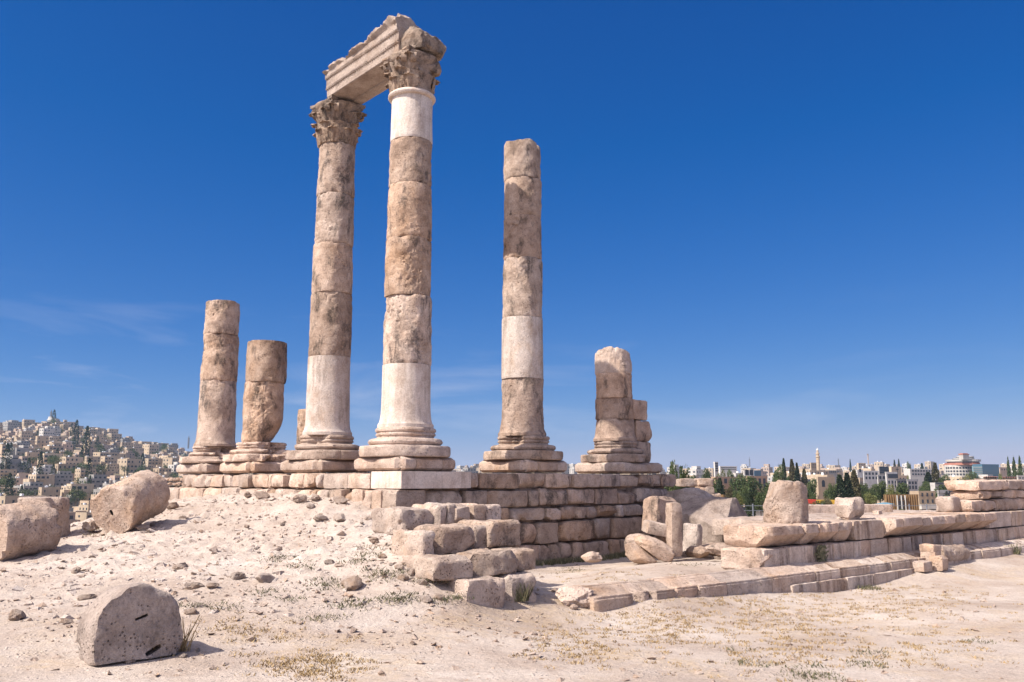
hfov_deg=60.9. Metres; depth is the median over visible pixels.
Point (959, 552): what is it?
stone block
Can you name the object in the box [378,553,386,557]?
rock
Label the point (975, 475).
broadleaf tree
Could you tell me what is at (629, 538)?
rock
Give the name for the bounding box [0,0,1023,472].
sky
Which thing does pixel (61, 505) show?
fallen drum
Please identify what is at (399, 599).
weeds
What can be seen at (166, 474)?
hillside house
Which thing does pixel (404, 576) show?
rock
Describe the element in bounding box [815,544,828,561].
wall plant
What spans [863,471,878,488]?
apartment building
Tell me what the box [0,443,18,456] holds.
hillside house
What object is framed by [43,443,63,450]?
hillside house
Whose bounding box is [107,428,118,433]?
hillside house
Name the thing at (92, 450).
hillside house
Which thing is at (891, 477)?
office block
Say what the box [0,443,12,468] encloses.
cypress tree
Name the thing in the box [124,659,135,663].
rock
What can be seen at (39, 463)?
cypress tree
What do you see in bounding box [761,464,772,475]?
city house
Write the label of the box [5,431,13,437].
hillside house
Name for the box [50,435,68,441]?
hillside house
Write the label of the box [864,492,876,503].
broadleaf tree
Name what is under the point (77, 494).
broadleaf tree
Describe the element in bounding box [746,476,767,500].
apartment building
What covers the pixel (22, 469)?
hillside house
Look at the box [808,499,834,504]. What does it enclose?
awning stall
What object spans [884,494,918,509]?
scaffolded building
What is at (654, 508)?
fallen block
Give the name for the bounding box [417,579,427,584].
rock
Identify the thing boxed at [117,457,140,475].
hillside house
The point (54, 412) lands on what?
cypress tree
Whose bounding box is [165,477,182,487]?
rubble wall
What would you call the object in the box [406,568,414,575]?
rock
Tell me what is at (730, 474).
broadleaf tree
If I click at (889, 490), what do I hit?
broadleaf tree
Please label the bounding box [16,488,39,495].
broadleaf tree
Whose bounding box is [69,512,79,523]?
hillside house
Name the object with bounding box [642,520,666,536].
fallen block
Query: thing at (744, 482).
broadleaf tree
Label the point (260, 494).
rock
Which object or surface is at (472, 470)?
city house
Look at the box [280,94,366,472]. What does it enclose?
column
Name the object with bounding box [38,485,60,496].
hillside house
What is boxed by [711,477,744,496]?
apartment building
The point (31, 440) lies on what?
hillside house
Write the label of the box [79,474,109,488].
hillside house
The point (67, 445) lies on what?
hillside house
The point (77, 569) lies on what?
rock
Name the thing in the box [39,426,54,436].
hillside house
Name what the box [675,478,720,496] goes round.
terrace wall
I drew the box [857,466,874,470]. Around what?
city house
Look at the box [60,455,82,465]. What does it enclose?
hillside house
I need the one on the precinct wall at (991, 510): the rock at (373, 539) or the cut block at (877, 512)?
the cut block at (877, 512)
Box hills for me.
[1,429,944,506]
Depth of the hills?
551.19 m
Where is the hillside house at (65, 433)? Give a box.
[62,430,69,435]
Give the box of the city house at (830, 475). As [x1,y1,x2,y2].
[811,473,833,476]
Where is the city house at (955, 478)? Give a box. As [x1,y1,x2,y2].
[945,475,964,479]
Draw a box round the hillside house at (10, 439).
[4,436,17,440]
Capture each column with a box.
[176,300,247,473]
[219,340,287,473]
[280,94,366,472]
[295,409,305,473]
[354,44,454,471]
[479,138,566,472]
[575,346,661,473]
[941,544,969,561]
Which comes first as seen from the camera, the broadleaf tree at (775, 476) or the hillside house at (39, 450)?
the broadleaf tree at (775, 476)
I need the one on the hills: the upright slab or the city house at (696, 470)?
the city house at (696, 470)
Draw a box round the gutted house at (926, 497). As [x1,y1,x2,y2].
[910,491,936,509]
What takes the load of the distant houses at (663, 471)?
on the hills
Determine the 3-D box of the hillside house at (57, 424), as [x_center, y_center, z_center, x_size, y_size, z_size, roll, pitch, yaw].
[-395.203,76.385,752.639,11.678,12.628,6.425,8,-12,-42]
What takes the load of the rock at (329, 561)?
on the ground at (1002, 575)
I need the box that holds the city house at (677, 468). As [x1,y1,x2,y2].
[667,464,680,474]
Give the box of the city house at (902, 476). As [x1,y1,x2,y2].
[898,475,907,478]
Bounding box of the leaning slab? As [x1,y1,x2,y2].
[681,523,702,557]
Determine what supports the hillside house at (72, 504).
on the hills
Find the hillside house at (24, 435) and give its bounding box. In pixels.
[14,430,32,440]
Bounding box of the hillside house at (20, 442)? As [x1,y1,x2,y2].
[13,440,30,445]
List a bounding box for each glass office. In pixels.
[972,464,998,478]
[972,466,982,475]
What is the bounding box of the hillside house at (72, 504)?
[60,495,78,507]
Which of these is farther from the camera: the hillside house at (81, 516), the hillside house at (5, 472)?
the hillside house at (5, 472)
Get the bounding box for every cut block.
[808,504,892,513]
[834,497,864,519]
[872,510,881,513]
[912,560,932,571]
[919,543,940,551]
[920,551,940,560]
[929,555,948,570]
[935,496,960,511]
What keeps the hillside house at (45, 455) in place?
on the hills
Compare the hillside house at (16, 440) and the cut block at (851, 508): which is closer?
the cut block at (851, 508)
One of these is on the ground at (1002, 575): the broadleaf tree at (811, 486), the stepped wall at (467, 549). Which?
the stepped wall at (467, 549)
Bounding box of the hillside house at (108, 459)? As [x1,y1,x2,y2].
[100,455,122,463]
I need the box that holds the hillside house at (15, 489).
[0,488,17,492]
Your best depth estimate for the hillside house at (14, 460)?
386.51 m
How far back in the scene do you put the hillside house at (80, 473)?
370.60 m
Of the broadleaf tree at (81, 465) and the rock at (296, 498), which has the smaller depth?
the rock at (296, 498)
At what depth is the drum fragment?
18.03 m
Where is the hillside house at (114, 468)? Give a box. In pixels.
[103,463,118,473]
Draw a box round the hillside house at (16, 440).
[3,439,20,443]
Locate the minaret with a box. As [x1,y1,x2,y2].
[815,449,819,469]
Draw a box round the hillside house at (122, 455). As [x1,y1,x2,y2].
[117,454,126,458]
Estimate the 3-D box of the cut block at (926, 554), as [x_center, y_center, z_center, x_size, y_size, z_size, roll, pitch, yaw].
[9.604,4.986,19.927,0.360,0.375,0.394,-9,-13,44]
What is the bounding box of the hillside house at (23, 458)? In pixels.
[19,456,27,460]
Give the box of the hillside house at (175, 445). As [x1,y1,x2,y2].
[167,443,177,449]
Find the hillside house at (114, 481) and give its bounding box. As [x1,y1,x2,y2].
[97,480,120,488]
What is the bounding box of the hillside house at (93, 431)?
[85,428,101,434]
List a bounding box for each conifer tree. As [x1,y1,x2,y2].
[1006,457,1012,476]
[1011,457,1017,475]
[1017,455,1023,474]
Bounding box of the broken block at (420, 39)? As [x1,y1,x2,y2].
[400,26,445,60]
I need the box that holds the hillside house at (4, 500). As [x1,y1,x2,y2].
[0,493,49,504]
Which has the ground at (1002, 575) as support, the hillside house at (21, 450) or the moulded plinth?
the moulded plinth
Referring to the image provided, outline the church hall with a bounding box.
[889,466,900,474]
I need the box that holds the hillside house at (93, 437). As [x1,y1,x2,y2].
[88,435,103,440]
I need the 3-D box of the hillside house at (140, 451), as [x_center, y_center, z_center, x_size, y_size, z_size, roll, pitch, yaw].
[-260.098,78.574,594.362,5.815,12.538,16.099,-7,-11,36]
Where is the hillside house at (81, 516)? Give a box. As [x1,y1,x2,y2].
[75,510,91,521]
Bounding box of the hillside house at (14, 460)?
[0,455,21,474]
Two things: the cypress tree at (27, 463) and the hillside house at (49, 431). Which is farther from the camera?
the hillside house at (49, 431)
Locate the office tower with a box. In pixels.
[713,462,718,476]
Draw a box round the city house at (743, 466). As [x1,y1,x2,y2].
[740,464,748,472]
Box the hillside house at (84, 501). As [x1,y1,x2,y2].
[72,494,95,509]
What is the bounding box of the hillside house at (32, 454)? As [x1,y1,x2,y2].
[25,451,39,465]
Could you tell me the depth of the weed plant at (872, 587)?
17.43 m
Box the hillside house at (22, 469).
[21,461,31,471]
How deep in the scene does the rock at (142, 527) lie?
16.66 m
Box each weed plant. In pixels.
[178,615,202,651]
[512,582,534,601]
[856,585,881,590]
[1006,543,1021,553]
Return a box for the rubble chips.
[0,493,460,624]
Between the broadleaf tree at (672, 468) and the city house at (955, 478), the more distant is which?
the city house at (955, 478)
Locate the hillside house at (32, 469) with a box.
[18,464,48,473]
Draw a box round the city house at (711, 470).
[705,467,713,476]
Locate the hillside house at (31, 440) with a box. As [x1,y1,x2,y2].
[26,438,34,443]
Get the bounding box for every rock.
[8,609,25,620]
[58,619,73,623]
[71,566,80,573]
[77,594,97,600]
[82,521,99,530]
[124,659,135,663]
[135,524,150,529]
[167,502,179,508]
[173,562,188,569]
[178,653,187,657]
[184,582,204,589]
[184,608,198,614]
[206,583,218,587]
[230,572,245,579]
[244,491,251,496]
[254,491,269,498]
[254,573,274,582]
[293,495,301,502]
[293,495,307,501]
[306,503,314,508]
[311,494,320,500]
[313,514,327,520]
[324,559,333,563]
[333,496,347,503]
[333,513,344,521]
[341,576,363,590]
[369,537,378,542]
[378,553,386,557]
[394,564,402,569]
[397,573,408,579]
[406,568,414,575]
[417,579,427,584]
[419,595,432,602]
[434,593,444,599]
[569,604,577,609]
[581,551,601,562]
[624,534,648,551]
[653,535,666,542]
[685,546,709,557]
[699,542,739,556]
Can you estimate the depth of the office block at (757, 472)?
287.42 m
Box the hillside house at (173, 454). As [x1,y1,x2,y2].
[169,452,177,455]
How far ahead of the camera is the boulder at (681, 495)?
23.82 m
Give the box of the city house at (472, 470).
[457,468,477,472]
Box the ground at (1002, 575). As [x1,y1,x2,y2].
[0,490,1023,681]
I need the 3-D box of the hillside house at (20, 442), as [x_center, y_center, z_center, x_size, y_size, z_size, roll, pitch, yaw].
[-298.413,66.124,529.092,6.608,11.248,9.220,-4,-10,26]
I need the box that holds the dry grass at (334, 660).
[190,559,1023,681]
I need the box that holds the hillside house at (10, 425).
[3,420,19,430]
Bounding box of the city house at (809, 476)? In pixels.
[806,472,826,497]
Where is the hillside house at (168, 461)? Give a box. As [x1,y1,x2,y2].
[162,456,178,467]
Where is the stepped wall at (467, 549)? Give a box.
[371,502,536,607]
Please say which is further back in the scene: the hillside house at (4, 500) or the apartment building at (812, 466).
the apartment building at (812, 466)
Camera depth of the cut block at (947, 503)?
23.95 m
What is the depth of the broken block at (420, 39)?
20.07 m
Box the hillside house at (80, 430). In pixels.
[68,428,82,435]
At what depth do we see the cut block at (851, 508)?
19.75 m
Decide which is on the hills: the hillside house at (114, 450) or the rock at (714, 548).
the hillside house at (114, 450)
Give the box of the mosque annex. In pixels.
[816,477,834,499]
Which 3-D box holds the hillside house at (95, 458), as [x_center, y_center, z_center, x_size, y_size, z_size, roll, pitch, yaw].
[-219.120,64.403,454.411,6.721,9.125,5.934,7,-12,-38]
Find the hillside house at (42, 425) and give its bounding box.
[34,423,49,427]
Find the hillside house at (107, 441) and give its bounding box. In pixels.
[102,439,112,444]
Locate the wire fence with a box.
[741,504,935,515]
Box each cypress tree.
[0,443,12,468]
[2,473,14,495]
[25,458,31,473]
[36,451,43,473]
[50,463,56,473]
[51,409,56,423]
[72,419,79,443]
[72,437,75,451]
[80,426,90,455]
[83,458,92,477]
[140,453,145,464]
[716,477,724,494]
[745,490,755,516]
[781,458,786,480]
[789,459,794,481]
[794,462,800,481]
[801,468,807,488]
[835,474,846,497]
[842,472,854,497]
[850,469,861,497]
[924,472,933,489]
[931,462,939,482]
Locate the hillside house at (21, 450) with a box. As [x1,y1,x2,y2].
[4,445,30,456]
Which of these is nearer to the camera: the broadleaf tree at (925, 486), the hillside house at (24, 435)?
the broadleaf tree at (925, 486)
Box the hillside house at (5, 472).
[0,469,16,478]
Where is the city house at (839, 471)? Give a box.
[825,468,842,476]
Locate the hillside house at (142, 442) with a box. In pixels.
[138,441,151,446]
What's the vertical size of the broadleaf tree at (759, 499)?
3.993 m
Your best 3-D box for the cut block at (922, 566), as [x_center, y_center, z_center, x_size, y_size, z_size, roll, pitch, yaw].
[9.140,5.036,19.467,0.502,0.250,0.405,7,-12,-38]
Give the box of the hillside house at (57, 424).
[50,422,62,425]
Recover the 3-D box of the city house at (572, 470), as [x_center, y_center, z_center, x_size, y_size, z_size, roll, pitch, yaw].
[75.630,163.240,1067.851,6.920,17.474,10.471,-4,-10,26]
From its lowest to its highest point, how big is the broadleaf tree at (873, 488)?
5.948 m
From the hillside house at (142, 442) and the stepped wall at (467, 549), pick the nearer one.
the stepped wall at (467, 549)
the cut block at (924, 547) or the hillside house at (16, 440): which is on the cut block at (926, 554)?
the cut block at (924, 547)
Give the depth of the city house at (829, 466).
1211.63 m
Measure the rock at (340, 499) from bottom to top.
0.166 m
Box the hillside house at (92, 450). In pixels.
[80,445,94,455]
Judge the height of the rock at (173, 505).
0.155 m
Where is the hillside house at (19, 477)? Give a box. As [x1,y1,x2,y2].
[13,473,29,485]
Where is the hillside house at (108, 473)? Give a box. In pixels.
[96,470,113,476]
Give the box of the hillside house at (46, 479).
[23,473,54,485]
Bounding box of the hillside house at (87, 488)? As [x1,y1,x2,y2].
[60,482,93,505]
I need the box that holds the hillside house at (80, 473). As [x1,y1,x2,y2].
[74,468,95,481]
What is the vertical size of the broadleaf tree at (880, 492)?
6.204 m
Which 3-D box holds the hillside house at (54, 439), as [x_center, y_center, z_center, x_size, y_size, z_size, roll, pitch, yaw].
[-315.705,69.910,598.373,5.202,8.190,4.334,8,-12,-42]
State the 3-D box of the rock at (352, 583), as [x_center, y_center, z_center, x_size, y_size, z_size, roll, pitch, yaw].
[-2.173,3.286,11.825,0.297,0.189,0.304,0,-9,-1]
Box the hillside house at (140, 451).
[120,447,143,458]
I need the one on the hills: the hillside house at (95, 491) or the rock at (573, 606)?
the hillside house at (95, 491)
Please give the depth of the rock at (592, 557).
18.30 m
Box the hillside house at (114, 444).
[110,442,117,447]
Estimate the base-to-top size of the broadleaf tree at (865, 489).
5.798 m
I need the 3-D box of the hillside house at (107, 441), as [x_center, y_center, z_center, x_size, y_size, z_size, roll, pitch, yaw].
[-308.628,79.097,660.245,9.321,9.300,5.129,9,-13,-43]
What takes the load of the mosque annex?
on the hills
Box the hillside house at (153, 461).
[145,457,162,466]
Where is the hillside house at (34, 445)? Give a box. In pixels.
[28,444,39,447]
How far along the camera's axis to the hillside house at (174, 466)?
469.44 m
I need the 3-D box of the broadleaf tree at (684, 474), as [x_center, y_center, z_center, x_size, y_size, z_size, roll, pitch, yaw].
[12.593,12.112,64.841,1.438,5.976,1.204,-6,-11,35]
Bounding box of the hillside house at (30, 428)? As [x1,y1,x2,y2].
[24,426,35,430]
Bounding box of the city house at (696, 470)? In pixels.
[688,466,703,477]
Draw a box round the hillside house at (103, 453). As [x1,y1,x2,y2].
[93,451,116,456]
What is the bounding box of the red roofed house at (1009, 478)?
[1003,476,1016,479]
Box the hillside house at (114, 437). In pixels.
[107,433,121,441]
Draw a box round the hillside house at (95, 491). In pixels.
[93,484,110,493]
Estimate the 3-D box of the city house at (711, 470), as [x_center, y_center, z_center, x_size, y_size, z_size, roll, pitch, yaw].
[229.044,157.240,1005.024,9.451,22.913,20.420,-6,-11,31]
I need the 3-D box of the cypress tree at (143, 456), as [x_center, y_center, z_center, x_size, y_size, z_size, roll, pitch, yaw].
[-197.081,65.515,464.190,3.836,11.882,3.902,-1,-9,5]
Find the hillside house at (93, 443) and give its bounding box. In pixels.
[83,438,102,447]
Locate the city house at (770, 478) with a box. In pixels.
[767,475,772,482]
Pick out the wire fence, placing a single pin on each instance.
(753, 510)
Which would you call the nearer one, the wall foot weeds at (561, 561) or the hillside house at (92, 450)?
the wall foot weeds at (561, 561)
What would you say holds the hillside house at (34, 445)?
on the hills
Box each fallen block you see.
[642,496,676,523]
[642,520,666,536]
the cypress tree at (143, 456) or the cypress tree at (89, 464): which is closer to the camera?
the cypress tree at (89, 464)
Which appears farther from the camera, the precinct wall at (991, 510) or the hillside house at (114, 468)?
the hillside house at (114, 468)
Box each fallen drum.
[0,500,61,560]
[17,497,70,536]
[77,583,182,664]
[90,470,169,533]
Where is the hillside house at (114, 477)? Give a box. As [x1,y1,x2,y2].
[109,475,119,482]
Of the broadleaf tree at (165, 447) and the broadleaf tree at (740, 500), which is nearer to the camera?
the broadleaf tree at (740, 500)
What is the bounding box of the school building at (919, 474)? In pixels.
[904,469,931,488]
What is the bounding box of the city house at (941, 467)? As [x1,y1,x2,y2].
[939,463,943,470]
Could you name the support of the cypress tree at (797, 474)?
on the hills
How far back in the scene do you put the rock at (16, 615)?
10.06 m
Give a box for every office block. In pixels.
[719,466,736,476]
[754,470,760,475]
[885,472,897,491]
[930,483,944,491]
[936,490,951,495]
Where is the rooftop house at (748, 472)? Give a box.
[743,470,753,475]
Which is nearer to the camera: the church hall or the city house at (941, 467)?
the church hall
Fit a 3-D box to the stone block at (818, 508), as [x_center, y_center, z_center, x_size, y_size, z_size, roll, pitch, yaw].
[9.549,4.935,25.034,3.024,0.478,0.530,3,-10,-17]
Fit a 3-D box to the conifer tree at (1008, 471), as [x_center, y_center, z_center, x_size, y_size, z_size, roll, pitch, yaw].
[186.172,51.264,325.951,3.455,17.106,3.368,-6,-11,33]
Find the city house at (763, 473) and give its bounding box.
[754,469,766,475]
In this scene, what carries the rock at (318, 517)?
on the ground at (1002, 575)
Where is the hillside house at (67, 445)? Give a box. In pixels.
[62,442,72,450]
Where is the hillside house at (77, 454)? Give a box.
[73,452,83,459]
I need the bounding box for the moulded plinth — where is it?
[583,538,1023,611]
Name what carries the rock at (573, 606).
on the ground at (1002, 575)
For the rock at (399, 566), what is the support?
on the ground at (1002, 575)
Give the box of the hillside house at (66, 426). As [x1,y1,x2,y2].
[60,424,70,429]
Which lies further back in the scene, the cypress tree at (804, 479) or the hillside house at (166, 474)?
the hillside house at (166, 474)
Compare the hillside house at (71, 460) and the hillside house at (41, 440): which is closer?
the hillside house at (71, 460)
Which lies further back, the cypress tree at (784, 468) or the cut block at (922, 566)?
the cypress tree at (784, 468)
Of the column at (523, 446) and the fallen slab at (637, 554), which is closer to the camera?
the fallen slab at (637, 554)
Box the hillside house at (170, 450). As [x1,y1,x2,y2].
[162,448,173,452]
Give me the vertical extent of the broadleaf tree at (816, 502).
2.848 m
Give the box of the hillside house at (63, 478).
[53,471,72,485]
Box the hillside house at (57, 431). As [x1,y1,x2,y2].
[53,426,60,435]
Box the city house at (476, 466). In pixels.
[470,464,478,469]
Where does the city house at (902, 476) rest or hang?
on the hills
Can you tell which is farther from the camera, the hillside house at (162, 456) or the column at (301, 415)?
the hillside house at (162, 456)
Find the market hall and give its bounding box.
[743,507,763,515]
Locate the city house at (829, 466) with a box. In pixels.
[826,464,840,468]
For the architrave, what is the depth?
21.46 m
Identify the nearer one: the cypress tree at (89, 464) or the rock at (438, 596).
the rock at (438, 596)
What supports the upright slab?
on the ground at (1002, 575)
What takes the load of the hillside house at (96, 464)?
on the hills
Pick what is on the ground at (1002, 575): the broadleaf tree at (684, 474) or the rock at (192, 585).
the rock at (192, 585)
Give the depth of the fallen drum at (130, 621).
8.59 m
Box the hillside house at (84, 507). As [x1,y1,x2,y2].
[73,503,89,511]
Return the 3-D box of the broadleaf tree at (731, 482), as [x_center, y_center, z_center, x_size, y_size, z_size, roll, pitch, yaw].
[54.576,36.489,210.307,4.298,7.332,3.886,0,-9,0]
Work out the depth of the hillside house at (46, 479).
337.73 m
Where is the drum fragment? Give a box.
[763,480,808,523]
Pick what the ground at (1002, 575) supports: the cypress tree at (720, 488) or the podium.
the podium
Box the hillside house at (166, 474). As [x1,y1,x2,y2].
[158,472,173,476]
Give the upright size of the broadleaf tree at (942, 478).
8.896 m
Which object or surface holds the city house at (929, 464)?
on the hills
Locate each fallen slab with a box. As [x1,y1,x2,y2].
[625,542,656,564]
[634,535,674,561]
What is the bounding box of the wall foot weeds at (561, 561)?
[535,550,626,565]
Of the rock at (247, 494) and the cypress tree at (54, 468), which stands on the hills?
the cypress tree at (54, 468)
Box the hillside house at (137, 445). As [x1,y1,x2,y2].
[134,443,141,447]
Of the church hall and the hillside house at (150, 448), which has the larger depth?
the hillside house at (150, 448)
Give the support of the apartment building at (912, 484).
on the hills
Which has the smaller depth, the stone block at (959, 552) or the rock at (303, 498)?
the rock at (303, 498)
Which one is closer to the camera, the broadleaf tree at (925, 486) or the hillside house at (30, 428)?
the broadleaf tree at (925, 486)
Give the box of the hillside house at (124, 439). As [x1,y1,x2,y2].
[119,437,130,441]
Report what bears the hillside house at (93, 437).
on the hills
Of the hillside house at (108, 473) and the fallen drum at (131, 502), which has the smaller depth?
the fallen drum at (131, 502)
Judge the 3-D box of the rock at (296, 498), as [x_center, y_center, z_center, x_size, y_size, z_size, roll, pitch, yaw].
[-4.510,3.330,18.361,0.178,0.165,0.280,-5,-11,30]
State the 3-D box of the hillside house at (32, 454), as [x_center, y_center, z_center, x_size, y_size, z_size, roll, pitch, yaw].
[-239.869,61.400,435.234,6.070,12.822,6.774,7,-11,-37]
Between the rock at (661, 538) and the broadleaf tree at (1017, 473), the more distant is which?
the broadleaf tree at (1017, 473)
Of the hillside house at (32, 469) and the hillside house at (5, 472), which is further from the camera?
the hillside house at (32, 469)
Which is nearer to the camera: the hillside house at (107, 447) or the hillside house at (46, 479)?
the hillside house at (46, 479)
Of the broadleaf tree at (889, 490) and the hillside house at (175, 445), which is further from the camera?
the hillside house at (175, 445)
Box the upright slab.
[665,502,682,556]
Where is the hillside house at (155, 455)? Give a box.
[150,453,167,456]
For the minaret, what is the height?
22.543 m
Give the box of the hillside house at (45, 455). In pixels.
[37,452,61,467]
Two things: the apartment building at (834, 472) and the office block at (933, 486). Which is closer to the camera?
the office block at (933, 486)
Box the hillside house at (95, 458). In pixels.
[84,456,100,462]
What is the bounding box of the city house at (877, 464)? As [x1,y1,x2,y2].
[874,461,883,470]
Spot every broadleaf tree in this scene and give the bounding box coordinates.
[0,474,17,486]
[16,461,26,469]
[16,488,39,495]
[47,456,62,464]
[62,451,74,456]
[64,486,85,506]
[77,461,86,468]
[93,463,108,474]
[95,446,106,451]
[120,466,129,475]
[134,465,145,471]
[159,445,167,451]
[664,459,678,491]
[679,465,689,488]
[701,468,710,477]
[712,477,725,491]
[716,469,725,476]
[725,487,732,497]
[727,470,733,476]
[728,477,742,488]
[730,474,762,506]
[732,486,757,499]
[736,493,743,507]
[738,485,747,504]
[754,492,764,515]
[763,481,775,496]
[772,473,777,481]
[774,465,783,479]
[807,478,817,496]
[807,492,815,498]
[812,500,824,504]
[820,496,832,504]
[823,483,837,499]
[860,483,873,499]
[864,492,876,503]
[870,484,881,502]
[875,480,886,502]
[885,484,899,494]
[896,482,909,493]
[918,481,930,490]
[934,484,949,497]
[938,473,949,482]
[959,474,970,479]
[968,471,979,479]
[1013,471,1022,476]
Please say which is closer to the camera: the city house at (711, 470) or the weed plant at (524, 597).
the weed plant at (524, 597)
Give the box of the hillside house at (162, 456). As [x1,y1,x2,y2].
[159,455,178,457]
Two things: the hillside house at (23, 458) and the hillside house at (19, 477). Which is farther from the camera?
the hillside house at (23, 458)
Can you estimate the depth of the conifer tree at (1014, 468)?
316.48 m
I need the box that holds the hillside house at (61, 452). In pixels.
[59,449,72,453]
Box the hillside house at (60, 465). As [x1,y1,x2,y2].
[53,462,75,472]
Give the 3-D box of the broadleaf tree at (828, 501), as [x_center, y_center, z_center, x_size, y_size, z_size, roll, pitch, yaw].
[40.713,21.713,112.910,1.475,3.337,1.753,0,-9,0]
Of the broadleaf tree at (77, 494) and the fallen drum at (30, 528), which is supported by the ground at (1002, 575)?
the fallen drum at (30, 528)
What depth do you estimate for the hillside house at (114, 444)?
611.81 m
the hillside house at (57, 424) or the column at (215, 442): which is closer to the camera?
the column at (215, 442)
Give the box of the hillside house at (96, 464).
[85,462,102,469]
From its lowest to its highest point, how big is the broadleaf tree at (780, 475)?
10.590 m
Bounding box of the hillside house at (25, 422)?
[22,419,34,425]
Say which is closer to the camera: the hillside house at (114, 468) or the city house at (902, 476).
the city house at (902, 476)
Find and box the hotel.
[943,453,980,478]
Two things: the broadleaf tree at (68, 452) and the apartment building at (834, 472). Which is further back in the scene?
the broadleaf tree at (68, 452)
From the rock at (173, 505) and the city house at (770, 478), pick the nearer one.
the rock at (173, 505)
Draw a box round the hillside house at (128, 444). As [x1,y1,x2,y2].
[118,442,133,447]
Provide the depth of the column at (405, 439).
19.27 m
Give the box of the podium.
[168,471,675,561]
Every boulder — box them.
[555,585,593,607]
[665,487,712,502]
[680,496,747,559]
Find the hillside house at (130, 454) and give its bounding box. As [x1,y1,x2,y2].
[119,451,134,458]
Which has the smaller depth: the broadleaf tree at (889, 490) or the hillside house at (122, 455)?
the broadleaf tree at (889, 490)
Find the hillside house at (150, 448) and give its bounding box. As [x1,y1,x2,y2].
[142,443,158,453]
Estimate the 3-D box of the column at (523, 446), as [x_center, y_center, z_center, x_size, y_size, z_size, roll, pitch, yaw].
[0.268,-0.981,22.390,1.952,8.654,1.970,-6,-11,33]
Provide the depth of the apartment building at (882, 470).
416.67 m
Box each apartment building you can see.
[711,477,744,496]
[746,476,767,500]
[810,463,816,469]
[829,470,836,483]
[856,469,863,484]
[857,463,865,467]
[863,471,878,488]
[877,475,885,483]
[878,466,888,474]
[896,479,906,486]
[906,479,917,493]
[999,467,1010,478]
[1016,475,1023,479]
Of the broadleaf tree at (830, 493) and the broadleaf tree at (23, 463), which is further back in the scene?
the broadleaf tree at (23, 463)
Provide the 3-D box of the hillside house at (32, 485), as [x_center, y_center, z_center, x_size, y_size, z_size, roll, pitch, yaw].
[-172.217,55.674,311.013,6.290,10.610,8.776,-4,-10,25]
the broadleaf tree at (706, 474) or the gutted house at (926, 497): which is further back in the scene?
the broadleaf tree at (706, 474)
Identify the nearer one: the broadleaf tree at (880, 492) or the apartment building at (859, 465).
the broadleaf tree at (880, 492)
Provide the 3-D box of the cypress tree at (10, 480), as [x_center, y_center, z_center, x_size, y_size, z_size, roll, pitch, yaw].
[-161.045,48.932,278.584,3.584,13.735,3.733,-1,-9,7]
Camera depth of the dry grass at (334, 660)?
10.52 m
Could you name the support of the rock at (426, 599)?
on the ground at (1002, 575)
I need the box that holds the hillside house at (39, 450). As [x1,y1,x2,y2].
[31,449,51,452]
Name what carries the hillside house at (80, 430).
on the hills
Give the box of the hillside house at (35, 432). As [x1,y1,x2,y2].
[33,430,38,437]
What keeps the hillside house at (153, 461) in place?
on the hills
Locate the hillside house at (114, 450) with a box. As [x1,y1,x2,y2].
[109,448,119,453]
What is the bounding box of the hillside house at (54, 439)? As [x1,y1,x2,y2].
[49,437,57,441]
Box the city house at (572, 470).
[569,467,576,473]
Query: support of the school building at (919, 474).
on the hills
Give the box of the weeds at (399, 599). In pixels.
[81,529,1000,681]
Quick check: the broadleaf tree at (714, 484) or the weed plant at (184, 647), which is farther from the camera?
the broadleaf tree at (714, 484)
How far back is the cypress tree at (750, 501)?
93.26 m
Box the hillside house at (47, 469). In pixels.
[33,465,54,473]
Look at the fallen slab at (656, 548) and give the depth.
19.34 m
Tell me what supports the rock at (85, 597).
on the ground at (1002, 575)
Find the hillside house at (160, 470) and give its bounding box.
[153,467,171,473]
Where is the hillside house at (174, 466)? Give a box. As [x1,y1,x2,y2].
[168,462,180,474]
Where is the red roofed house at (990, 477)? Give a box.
[983,476,996,479]
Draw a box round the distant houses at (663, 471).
[212,468,665,474]
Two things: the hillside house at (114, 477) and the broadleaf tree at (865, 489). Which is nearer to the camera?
the broadleaf tree at (865, 489)
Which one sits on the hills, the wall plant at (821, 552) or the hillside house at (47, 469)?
the hillside house at (47, 469)
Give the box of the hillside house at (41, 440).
[35,435,48,447]
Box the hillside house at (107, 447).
[102,444,112,449]
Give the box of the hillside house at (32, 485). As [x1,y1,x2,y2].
[13,482,44,494]
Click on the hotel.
(960, 464)
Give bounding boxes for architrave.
[322,13,418,104]
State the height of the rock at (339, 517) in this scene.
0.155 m
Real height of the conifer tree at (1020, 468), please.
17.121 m
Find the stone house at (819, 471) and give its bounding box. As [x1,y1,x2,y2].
[808,470,828,473]
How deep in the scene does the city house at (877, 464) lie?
1172.43 m
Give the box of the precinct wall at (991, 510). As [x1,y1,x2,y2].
[712,479,1023,569]
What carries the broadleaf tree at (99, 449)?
on the hills
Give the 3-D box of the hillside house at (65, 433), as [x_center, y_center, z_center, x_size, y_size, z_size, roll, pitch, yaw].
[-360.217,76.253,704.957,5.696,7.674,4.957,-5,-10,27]
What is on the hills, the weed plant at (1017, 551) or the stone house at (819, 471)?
the stone house at (819, 471)
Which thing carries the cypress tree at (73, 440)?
on the hills
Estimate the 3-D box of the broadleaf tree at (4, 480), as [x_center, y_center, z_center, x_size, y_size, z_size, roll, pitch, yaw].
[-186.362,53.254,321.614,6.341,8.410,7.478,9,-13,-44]
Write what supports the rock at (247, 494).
on the ground at (1002, 575)
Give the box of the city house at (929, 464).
[924,461,933,468]

